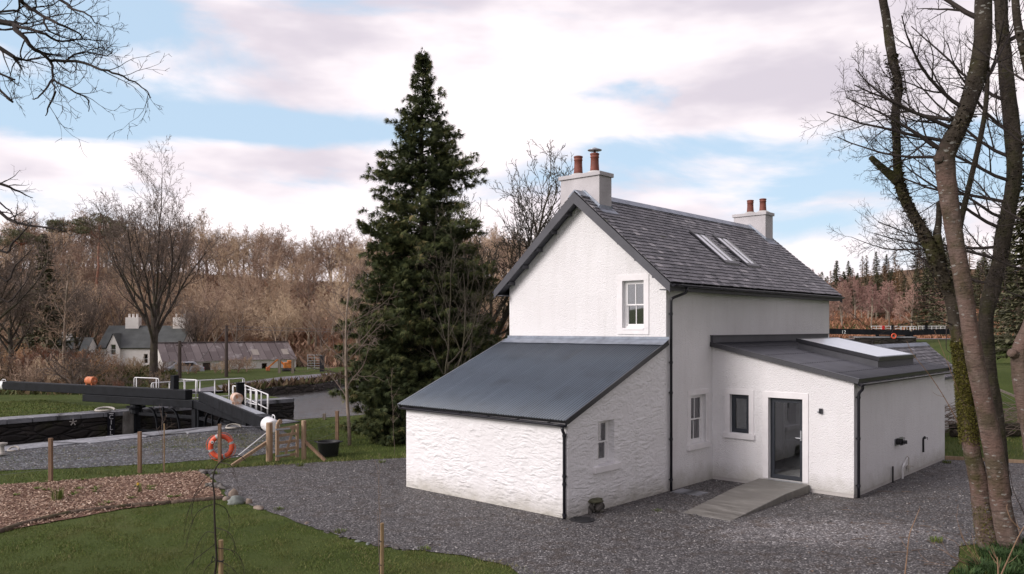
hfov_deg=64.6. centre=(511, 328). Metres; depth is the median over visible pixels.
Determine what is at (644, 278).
window
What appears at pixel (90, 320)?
bare tree
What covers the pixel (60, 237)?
bare tree
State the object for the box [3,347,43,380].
scrub bush
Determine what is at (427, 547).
weed tuft
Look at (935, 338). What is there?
yard path
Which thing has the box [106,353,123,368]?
scrub bush
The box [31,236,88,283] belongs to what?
bare tree
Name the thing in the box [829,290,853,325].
bare tree
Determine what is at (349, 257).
bare tree
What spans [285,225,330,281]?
bare tree
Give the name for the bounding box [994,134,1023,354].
spruce
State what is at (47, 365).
scrub bush
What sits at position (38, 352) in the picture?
scrub bush
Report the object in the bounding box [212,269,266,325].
bare tree
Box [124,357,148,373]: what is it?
scrub bush
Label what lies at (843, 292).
bare tree
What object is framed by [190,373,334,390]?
towpath
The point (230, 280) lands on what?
bare tree
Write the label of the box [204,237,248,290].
bare tree
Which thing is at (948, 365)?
long shoot
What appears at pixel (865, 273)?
spruce
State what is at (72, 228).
bare tree
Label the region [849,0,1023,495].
sycamore
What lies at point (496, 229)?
bare tree
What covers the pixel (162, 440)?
sapling
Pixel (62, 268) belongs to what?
bare tree
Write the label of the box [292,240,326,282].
bare tree
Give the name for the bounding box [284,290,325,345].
bare tree
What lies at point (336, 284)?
bare tree
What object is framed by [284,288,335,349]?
bare tree
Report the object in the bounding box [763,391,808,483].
glazed door
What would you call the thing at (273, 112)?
sky
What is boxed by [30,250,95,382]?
birch
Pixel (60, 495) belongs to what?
daffodil leaves
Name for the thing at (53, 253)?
bare tree
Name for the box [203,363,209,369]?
door
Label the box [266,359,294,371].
excavator
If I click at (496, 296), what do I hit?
bare tree
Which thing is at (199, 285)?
bare tree
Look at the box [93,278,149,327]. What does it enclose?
bare tree
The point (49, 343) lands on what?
spruce
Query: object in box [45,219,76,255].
scots pine
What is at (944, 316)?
spruce
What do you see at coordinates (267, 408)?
towpath railing
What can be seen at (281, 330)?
overhead wire
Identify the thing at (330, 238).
bare tree
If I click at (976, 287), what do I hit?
spruce
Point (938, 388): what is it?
long shoot
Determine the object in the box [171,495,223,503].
edging log
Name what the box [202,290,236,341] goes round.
bare tree
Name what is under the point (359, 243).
bare tree
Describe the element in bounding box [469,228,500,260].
bare tree
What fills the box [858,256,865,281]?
spruce
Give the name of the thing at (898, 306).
bare tree
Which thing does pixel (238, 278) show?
bare tree
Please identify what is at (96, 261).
bare tree
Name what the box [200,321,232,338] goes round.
scrub bush
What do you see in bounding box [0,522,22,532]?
edging log
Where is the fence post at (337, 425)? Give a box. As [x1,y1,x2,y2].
[335,411,338,439]
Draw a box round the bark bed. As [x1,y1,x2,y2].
[0,471,224,529]
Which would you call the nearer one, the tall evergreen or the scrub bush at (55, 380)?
the tall evergreen
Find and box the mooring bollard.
[0,442,7,454]
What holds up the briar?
on the ground at (1002, 364)
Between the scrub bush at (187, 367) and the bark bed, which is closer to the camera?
the bark bed
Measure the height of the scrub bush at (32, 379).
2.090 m
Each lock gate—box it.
[0,375,197,432]
[193,382,279,433]
[829,325,909,335]
[909,325,949,335]
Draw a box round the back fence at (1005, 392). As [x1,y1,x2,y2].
[1000,389,1018,421]
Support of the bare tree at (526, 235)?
on the ground at (1002, 364)
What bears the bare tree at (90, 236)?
on the ground at (1002, 364)
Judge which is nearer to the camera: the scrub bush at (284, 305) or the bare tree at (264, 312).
the bare tree at (264, 312)
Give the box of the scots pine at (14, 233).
[0,228,51,270]
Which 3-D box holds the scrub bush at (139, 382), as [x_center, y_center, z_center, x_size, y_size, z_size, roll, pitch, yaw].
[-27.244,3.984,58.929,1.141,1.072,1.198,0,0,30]
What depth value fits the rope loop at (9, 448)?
26.30 m
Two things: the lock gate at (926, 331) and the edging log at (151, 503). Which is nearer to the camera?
the edging log at (151, 503)
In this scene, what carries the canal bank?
on the ground at (1002, 364)
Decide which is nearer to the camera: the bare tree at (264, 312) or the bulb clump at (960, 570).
the bulb clump at (960, 570)
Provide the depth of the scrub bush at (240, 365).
80.64 m
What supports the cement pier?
attached to the lock wall at (25, 429)
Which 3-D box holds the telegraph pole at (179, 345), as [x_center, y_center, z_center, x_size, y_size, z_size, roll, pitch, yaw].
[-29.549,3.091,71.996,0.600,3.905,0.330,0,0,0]
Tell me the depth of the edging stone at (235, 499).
18.54 m
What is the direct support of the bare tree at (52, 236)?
on the ground at (1002, 364)
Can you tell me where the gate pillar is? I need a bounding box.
[320,355,324,371]
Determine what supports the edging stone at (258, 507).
on the ground at (1002, 364)
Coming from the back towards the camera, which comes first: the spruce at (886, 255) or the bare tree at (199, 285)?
the spruce at (886, 255)
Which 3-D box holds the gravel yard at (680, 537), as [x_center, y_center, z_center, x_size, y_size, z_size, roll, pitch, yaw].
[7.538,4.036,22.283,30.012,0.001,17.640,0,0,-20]
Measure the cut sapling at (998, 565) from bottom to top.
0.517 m
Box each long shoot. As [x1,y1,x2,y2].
[907,342,959,425]
[934,330,958,391]
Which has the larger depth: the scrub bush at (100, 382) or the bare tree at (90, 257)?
the bare tree at (90, 257)
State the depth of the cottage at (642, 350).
20.81 m
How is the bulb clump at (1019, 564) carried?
on the ground at (1002, 364)
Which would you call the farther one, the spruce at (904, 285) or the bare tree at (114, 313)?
the spruce at (904, 285)
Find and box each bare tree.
[0,211,47,259]
[0,218,27,256]
[0,221,75,318]
[0,232,31,261]
[0,235,45,316]
[0,237,35,272]
[0,239,83,357]
[0,248,18,271]
[0,266,48,330]
[0,270,94,351]
[0,275,33,347]
[0,315,25,351]
[1,207,42,250]
[1,215,46,250]
[18,261,83,348]
[20,251,54,280]
[25,288,78,352]
[31,213,71,244]
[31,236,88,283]
[33,244,69,270]
[38,232,64,252]
[40,221,88,262]
[47,227,83,265]
[49,252,76,285]
[50,279,109,353]
[51,239,104,300]
[52,235,84,262]
[57,264,114,338]
[59,204,103,265]
[67,235,107,279]
[70,208,122,271]
[70,280,96,336]
[71,273,126,342]
[73,257,110,292]
[76,249,104,271]
[78,281,130,336]
[81,243,118,281]
[85,285,148,333]
[88,287,141,328]
[91,220,147,270]
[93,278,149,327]
[96,246,124,282]
[96,286,138,325]
[97,236,144,270]
[104,262,151,301]
[115,279,147,309]
[119,250,145,297]
[123,219,145,268]
[133,228,154,276]
[140,302,169,325]
[141,221,179,264]
[141,255,173,298]
[143,285,174,325]
[153,241,205,280]
[160,228,194,256]
[161,275,211,332]
[162,270,200,321]
[164,255,199,292]
[165,294,218,342]
[165,299,199,325]
[166,218,199,266]
[166,260,219,298]
[173,283,243,342]
[177,226,217,272]
[178,272,234,341]
[182,246,229,298]
[183,210,223,273]
[187,274,238,320]
[191,234,218,263]
[198,292,227,335]
[199,238,238,288]
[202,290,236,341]
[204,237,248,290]
[207,222,246,259]
[207,240,234,276]
[210,232,247,269]
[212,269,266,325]
[214,261,246,298]
[218,225,255,268]
[219,296,259,341]
[220,259,258,307]
[221,287,269,340]
[225,264,264,303]
[227,265,284,323]
[232,235,267,275]
[233,241,253,270]
[234,247,262,276]
[237,225,294,277]
[243,249,283,297]
[244,228,283,275]
[244,296,298,340]
[244,301,282,338]
[250,233,288,276]
[250,252,272,283]
[253,223,290,257]
[258,247,294,285]
[259,286,292,323]
[261,227,297,269]
[265,261,307,299]
[267,274,300,331]
[269,290,303,340]
[274,239,301,284]
[275,248,313,299]
[280,247,310,271]
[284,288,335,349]
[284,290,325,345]
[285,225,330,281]
[288,261,326,310]
[290,252,322,289]
[290,252,335,307]
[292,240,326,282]
[299,254,327,286]
[302,229,346,285]
[302,297,347,351]
[306,246,330,274]
[315,263,358,341]
[320,229,351,272]
[321,237,362,277]
[322,262,366,315]
[323,289,363,341]
[325,234,369,284]
[325,275,378,359]
[333,227,366,280]
[336,276,384,341]
[338,257,368,294]
[342,245,376,278]
[347,235,372,279]
[353,240,377,276]
[357,251,386,273]
[460,230,484,256]
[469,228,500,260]
[481,226,523,263]
[483,276,508,336]
[484,222,511,276]
[487,232,522,261]
[490,257,507,283]
[494,270,508,327]
[508,221,541,256]
[829,281,851,320]
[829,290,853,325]
[829,301,834,327]
[835,276,850,316]
[845,274,871,318]
[856,284,869,317]
[857,285,874,317]
[860,280,881,326]
[865,281,902,320]
[868,293,881,319]
[880,281,895,318]
[880,281,897,325]
[892,283,926,330]
[893,293,905,319]
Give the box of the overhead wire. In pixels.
[239,326,497,331]
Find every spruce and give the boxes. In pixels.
[13,234,81,357]
[831,269,838,308]
[832,261,841,287]
[838,271,851,307]
[845,261,851,285]
[846,267,853,299]
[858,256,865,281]
[861,262,871,283]
[863,255,871,279]
[869,272,886,316]
[871,251,881,279]
[879,274,887,309]
[882,254,888,274]
[886,270,893,306]
[890,269,902,309]
[892,247,900,272]
[893,269,910,309]
[899,269,906,291]
[899,275,912,311]
[903,277,928,327]
[908,268,919,305]
[910,256,948,329]
[911,238,924,268]
[912,265,921,289]
[920,267,934,290]
[929,292,949,335]
[948,260,979,325]
[966,239,975,267]
[972,261,982,306]
[974,252,989,297]
[975,263,984,294]
[976,224,1023,337]
[977,208,1023,359]
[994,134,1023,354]
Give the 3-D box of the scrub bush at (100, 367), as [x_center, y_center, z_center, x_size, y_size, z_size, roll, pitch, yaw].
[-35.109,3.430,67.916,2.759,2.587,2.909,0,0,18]
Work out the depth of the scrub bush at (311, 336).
112.07 m
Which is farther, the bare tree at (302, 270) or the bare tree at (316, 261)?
the bare tree at (316, 261)
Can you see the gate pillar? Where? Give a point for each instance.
(321, 363)
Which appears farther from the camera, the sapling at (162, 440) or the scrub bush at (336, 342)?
the scrub bush at (336, 342)
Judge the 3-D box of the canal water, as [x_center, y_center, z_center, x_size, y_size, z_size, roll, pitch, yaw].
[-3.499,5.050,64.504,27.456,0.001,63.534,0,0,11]
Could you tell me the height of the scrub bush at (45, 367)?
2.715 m
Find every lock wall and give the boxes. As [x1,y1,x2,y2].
[0,397,293,445]
[4,419,299,451]
[849,336,916,344]
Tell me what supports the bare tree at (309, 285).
on the ground at (1002, 364)
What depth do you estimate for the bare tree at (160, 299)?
117.88 m
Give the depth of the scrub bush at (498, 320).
112.64 m
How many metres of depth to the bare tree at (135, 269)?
131.71 m
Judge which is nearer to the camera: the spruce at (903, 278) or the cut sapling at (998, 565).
the cut sapling at (998, 565)
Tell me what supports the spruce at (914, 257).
on the ground at (1002, 364)
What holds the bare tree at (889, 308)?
on the ground at (1002, 364)
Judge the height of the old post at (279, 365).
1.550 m
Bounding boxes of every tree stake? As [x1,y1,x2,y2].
[164,423,164,471]
[218,539,222,573]
[380,523,383,573]
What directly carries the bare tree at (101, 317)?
on the ground at (1002, 364)
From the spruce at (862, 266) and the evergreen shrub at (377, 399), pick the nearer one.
the evergreen shrub at (377, 399)
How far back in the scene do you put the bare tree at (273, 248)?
150.92 m
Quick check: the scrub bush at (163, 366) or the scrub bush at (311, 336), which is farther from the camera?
the scrub bush at (311, 336)
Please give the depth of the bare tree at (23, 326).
77.74 m
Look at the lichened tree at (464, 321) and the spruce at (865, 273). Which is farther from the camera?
the spruce at (865, 273)
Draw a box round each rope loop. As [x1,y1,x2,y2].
[7,446,19,451]
[94,406,115,411]
[225,423,241,428]
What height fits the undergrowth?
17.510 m
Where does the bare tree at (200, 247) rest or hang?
on the ground at (1002, 364)
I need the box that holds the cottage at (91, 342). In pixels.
[53,332,98,363]
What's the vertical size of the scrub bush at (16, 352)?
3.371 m
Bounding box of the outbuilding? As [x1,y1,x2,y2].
[875,342,956,428]
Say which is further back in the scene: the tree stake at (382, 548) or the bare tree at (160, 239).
the bare tree at (160, 239)
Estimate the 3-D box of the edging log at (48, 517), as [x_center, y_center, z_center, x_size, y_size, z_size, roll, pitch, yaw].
[-9.824,4.022,17.069,0.138,0.138,1.089,0,0,24]
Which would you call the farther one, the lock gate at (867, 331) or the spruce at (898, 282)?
the spruce at (898, 282)
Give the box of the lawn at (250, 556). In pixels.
[0,500,510,573]
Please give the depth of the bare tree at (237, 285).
123.02 m
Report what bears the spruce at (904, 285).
on the ground at (1002, 364)
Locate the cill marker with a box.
[107,413,114,435]
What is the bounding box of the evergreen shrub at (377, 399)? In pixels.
[358,354,429,445]
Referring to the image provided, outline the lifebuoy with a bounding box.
[206,431,235,460]
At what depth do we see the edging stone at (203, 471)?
22.50 m
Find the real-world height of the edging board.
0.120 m
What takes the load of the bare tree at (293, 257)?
on the ground at (1002, 364)
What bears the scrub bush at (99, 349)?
on the ground at (1002, 364)
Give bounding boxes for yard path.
[920,338,950,338]
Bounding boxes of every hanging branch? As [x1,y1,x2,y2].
[851,313,952,334]
[946,326,955,355]
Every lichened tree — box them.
[398,191,504,375]
[416,139,573,351]
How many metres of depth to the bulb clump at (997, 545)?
14.42 m
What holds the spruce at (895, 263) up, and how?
on the ground at (1002, 364)
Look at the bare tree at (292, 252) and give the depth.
158.76 m
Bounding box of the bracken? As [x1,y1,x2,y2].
[829,309,1013,338]
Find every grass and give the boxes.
[0,363,177,394]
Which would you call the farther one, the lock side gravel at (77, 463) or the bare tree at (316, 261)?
the bare tree at (316, 261)
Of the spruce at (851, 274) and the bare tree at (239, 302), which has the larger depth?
the spruce at (851, 274)
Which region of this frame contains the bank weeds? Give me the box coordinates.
[215,369,356,392]
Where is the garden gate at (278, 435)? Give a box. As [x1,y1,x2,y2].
[275,419,298,460]
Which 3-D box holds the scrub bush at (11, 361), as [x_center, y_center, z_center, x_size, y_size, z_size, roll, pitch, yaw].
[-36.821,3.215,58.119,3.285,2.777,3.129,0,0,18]
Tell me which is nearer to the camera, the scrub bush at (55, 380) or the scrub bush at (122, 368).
the scrub bush at (55, 380)
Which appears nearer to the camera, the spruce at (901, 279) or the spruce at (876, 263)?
the spruce at (901, 279)
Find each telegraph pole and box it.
[176,341,182,377]
[201,325,229,376]
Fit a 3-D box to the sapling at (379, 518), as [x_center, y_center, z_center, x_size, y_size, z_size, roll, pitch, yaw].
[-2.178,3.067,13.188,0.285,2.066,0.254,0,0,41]
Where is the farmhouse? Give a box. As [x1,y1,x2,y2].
[97,314,197,366]
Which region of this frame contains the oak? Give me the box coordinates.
[67,136,230,383]
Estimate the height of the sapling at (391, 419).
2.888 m
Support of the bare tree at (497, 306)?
on the ground at (1002, 364)
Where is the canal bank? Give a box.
[246,377,363,395]
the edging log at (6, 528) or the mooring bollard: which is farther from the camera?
the mooring bollard
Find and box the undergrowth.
[1,267,505,366]
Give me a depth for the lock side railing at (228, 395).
42.19 m
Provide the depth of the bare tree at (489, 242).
145.16 m
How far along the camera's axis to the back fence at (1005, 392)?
34.17 m
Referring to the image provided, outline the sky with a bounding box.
[0,0,1023,282]
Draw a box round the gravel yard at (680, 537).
[206,458,1023,573]
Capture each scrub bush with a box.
[0,341,28,357]
[0,347,32,362]
[0,349,15,379]
[0,350,54,381]
[0,354,22,380]
[0,359,38,380]
[1,343,23,357]
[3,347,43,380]
[11,364,43,392]
[13,343,76,381]
[14,370,48,391]
[23,345,61,366]
[24,342,48,358]
[26,353,68,382]
[26,355,80,382]
[35,346,110,383]
[39,345,85,369]
[44,373,65,382]
[58,355,99,383]
[62,348,109,383]
[73,346,113,371]
[75,354,117,377]
[92,272,118,293]
[96,375,116,385]
[99,361,119,374]
[102,369,123,382]
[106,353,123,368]
[110,361,130,375]
[110,374,132,385]
[111,380,124,385]
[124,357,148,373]
[125,357,145,369]
[130,378,145,386]
[146,372,167,387]
[147,371,161,383]
[158,360,171,372]
[172,360,186,371]
[182,363,196,373]
[192,327,211,341]
[192,363,200,373]
[198,323,224,341]
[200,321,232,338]
[208,362,219,372]
[212,361,231,372]
[220,357,236,371]
[228,331,262,341]
[231,355,246,372]
[235,356,256,371]
[239,325,283,340]
[261,318,285,340]
[263,278,293,293]
[272,299,302,322]
[310,326,334,342]
[310,344,335,356]
[317,288,340,300]
[322,332,352,353]
[486,310,507,332]
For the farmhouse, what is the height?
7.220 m
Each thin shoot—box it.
[901,218,939,289]
[901,250,943,308]
[905,233,940,297]
[918,283,942,319]
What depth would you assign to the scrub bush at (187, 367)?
79.05 m
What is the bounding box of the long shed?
[158,341,295,369]
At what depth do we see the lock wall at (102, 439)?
29.62 m
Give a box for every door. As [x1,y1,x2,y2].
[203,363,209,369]
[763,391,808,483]
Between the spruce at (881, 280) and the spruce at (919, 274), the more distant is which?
the spruce at (919, 274)
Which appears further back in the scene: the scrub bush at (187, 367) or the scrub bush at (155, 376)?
the scrub bush at (187, 367)
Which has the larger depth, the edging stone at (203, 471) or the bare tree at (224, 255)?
the bare tree at (224, 255)
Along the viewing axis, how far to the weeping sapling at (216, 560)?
13.14 m
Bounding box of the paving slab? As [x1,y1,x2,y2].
[672,488,707,495]
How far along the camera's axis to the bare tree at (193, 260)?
142.05 m
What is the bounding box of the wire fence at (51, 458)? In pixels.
[4,424,262,481]
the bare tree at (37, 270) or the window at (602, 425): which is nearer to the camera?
the window at (602, 425)
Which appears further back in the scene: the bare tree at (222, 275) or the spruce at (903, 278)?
the spruce at (903, 278)
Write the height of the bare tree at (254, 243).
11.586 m
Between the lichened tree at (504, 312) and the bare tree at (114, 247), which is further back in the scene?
the bare tree at (114, 247)
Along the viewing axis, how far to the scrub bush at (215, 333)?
115.46 m
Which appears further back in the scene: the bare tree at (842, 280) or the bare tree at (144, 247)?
the bare tree at (144, 247)
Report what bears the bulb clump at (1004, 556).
on the ground at (1002, 364)
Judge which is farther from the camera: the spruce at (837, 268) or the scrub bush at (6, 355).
the spruce at (837, 268)
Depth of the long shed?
88.94 m
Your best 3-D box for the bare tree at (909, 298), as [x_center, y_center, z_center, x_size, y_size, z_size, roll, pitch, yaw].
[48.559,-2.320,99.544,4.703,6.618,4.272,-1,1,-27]
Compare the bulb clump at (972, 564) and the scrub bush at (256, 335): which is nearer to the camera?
the bulb clump at (972, 564)
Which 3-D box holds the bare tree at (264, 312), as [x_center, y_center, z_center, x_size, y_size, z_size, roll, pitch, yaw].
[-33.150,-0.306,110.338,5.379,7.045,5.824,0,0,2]
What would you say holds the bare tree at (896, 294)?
on the ground at (1002, 364)
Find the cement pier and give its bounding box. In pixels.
[122,411,133,434]
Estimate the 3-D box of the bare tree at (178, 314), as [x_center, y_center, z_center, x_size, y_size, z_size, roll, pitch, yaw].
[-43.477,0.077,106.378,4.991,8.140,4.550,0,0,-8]
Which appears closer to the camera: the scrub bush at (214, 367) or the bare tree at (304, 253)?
the scrub bush at (214, 367)
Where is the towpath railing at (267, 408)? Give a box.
[244,384,268,413]
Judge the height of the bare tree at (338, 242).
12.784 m
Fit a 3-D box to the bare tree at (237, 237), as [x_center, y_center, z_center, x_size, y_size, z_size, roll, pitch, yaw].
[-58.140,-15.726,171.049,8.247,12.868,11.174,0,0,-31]
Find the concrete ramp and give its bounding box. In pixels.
[683,478,808,520]
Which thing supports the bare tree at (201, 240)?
on the ground at (1002, 364)
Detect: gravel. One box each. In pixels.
[0,427,300,470]
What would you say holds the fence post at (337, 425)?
on the ground at (1002, 364)
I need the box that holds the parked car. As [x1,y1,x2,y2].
[166,361,204,371]
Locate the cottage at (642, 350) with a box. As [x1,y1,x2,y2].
[398,147,953,519]
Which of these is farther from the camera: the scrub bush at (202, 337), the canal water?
the scrub bush at (202, 337)
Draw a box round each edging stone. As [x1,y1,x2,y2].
[199,469,207,473]
[203,482,229,488]
[227,495,244,504]
[228,488,238,496]
[245,498,252,503]
[253,505,263,509]
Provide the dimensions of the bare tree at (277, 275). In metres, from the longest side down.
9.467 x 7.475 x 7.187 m
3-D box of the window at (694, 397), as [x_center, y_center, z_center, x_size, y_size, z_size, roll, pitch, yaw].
[4.820,2.372,21.150,0.235,1.545,1.120,0,0,42]
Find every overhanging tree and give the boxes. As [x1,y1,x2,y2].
[0,0,171,155]
[0,170,85,302]
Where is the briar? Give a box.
[1002,464,1023,514]
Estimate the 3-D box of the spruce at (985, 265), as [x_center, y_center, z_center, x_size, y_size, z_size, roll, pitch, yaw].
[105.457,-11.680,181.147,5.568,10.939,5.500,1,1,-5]
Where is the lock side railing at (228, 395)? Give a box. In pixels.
[151,378,244,408]
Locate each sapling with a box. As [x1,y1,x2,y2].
[157,409,174,472]
[180,455,247,573]
[370,456,383,573]
[387,375,400,455]
[989,546,1000,573]
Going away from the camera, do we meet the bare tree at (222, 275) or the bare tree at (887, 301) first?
the bare tree at (887, 301)
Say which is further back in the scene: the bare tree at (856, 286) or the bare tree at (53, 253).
the bare tree at (53, 253)
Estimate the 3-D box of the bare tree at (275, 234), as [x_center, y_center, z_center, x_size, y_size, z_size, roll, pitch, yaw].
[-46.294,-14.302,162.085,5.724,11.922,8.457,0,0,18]
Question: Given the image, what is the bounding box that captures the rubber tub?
[314,440,342,456]
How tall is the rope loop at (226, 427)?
0.172 m
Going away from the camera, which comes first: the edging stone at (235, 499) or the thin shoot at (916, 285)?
the thin shoot at (916, 285)
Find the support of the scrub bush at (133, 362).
on the ground at (1002, 364)
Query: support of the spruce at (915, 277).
on the ground at (1002, 364)
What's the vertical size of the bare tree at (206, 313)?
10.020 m
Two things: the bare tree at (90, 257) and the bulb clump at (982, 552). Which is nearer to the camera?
the bulb clump at (982, 552)
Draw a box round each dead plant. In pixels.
[900,508,919,573]
[1001,519,1023,573]
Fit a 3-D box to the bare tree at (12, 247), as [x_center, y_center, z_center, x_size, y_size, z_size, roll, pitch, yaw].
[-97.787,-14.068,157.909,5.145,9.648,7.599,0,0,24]
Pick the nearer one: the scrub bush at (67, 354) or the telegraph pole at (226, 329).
the scrub bush at (67, 354)
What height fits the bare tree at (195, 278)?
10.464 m
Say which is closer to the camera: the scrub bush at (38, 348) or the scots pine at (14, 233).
the scrub bush at (38, 348)
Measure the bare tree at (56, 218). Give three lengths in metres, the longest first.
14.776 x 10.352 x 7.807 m
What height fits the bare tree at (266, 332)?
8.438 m
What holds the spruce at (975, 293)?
on the ground at (1002, 364)
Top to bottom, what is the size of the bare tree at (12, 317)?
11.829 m
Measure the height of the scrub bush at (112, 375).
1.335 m
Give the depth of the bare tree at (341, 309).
109.17 m
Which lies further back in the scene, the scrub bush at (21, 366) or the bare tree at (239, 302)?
the bare tree at (239, 302)
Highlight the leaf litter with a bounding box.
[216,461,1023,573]
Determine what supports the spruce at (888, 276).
on the ground at (1002, 364)
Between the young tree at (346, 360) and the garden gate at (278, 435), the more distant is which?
the young tree at (346, 360)
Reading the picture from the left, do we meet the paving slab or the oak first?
the oak
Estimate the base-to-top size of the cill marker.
1.520 m
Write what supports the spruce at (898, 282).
on the ground at (1002, 364)
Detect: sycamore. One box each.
[799,0,1023,548]
[827,0,996,549]
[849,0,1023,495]
[936,59,1021,227]
[957,0,1023,448]
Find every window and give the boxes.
[593,420,620,473]
[617,274,648,327]
[687,388,710,450]
[723,389,754,439]
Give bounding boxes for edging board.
[945,456,1023,462]
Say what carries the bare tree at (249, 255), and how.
on the ground at (1002, 364)
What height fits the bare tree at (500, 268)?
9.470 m
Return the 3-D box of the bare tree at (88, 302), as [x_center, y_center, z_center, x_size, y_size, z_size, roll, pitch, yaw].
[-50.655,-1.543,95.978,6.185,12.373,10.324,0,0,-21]
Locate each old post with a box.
[278,359,280,372]
[291,359,293,372]
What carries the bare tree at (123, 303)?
on the ground at (1002, 364)
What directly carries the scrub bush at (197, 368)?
on the ground at (1002, 364)
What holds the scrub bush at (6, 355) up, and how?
on the ground at (1002, 364)
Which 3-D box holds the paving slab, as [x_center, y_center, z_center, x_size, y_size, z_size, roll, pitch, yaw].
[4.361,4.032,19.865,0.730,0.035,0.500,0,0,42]
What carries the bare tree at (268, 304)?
on the ground at (1002, 364)
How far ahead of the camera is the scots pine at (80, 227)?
127.18 m
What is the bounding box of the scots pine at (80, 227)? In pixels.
[71,211,126,288]
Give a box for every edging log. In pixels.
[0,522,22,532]
[21,510,70,524]
[70,503,130,513]
[132,500,170,506]
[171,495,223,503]
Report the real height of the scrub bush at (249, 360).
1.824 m
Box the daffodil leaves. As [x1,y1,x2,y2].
[51,486,63,500]
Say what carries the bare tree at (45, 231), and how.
on the ground at (1002, 364)
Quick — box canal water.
[155,385,365,429]
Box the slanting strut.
[305,440,326,460]
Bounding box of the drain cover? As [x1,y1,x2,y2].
[570,516,594,522]
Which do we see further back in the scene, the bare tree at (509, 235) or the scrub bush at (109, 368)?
the bare tree at (509, 235)
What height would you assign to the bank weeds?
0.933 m
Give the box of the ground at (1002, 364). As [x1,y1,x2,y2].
[0,268,1023,573]
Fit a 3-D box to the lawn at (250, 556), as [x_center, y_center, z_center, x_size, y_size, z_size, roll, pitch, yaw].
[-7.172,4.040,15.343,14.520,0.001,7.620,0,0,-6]
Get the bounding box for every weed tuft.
[417,544,430,550]
[928,536,942,542]
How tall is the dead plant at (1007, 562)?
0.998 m
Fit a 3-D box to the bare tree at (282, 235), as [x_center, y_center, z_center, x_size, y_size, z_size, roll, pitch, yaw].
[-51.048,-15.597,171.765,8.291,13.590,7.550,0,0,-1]
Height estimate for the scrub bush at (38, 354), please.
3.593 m
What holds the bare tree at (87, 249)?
on the ground at (1002, 364)
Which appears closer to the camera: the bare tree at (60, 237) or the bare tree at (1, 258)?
the bare tree at (1, 258)
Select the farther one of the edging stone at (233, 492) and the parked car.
the parked car
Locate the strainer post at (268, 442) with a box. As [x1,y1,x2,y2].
[231,422,272,466]
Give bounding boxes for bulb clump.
[950,564,985,573]
[961,555,998,573]
[972,542,1013,561]
[979,559,1023,573]
[984,538,1016,552]
[990,546,1023,567]
[1001,541,1023,554]
[1009,557,1023,573]
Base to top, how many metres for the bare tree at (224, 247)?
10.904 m
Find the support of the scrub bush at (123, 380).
on the ground at (1002, 364)
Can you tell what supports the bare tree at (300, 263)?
on the ground at (1002, 364)
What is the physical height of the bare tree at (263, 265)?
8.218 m
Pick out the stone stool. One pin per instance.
(598, 506)
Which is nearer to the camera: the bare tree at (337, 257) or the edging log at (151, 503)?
the edging log at (151, 503)
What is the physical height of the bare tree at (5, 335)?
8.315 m
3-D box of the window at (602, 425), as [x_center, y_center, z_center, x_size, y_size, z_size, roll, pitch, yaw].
[2.017,2.630,18.192,0.390,1.130,0.970,0,0,42]
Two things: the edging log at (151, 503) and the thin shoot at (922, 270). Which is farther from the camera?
the edging log at (151, 503)
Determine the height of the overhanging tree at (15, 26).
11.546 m
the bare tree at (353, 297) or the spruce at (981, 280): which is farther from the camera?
the spruce at (981, 280)
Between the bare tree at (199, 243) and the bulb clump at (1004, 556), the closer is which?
the bulb clump at (1004, 556)
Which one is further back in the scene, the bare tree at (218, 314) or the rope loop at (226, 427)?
the bare tree at (218, 314)
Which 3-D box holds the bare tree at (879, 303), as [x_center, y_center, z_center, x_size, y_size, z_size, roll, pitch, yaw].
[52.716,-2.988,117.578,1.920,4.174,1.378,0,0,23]
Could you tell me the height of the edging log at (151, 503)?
0.134 m
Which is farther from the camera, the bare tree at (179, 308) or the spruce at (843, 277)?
the spruce at (843, 277)
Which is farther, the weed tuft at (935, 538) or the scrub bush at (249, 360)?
the scrub bush at (249, 360)
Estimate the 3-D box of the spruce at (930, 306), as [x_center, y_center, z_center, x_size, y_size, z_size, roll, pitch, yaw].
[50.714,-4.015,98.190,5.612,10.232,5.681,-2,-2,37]
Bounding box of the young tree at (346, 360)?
[285,249,402,445]
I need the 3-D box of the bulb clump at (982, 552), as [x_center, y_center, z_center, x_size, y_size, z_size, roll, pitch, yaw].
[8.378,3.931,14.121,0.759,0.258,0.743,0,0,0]
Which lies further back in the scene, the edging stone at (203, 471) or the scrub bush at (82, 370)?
the scrub bush at (82, 370)
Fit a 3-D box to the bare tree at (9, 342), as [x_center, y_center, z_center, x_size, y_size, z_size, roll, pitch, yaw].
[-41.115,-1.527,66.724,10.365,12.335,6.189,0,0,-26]
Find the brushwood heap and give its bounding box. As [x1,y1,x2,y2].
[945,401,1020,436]
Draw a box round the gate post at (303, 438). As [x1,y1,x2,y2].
[301,420,305,458]
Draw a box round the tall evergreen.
[327,47,508,438]
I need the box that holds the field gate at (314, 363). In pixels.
[307,355,319,369]
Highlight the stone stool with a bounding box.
[588,497,604,513]
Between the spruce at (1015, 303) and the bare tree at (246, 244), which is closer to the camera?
the spruce at (1015, 303)

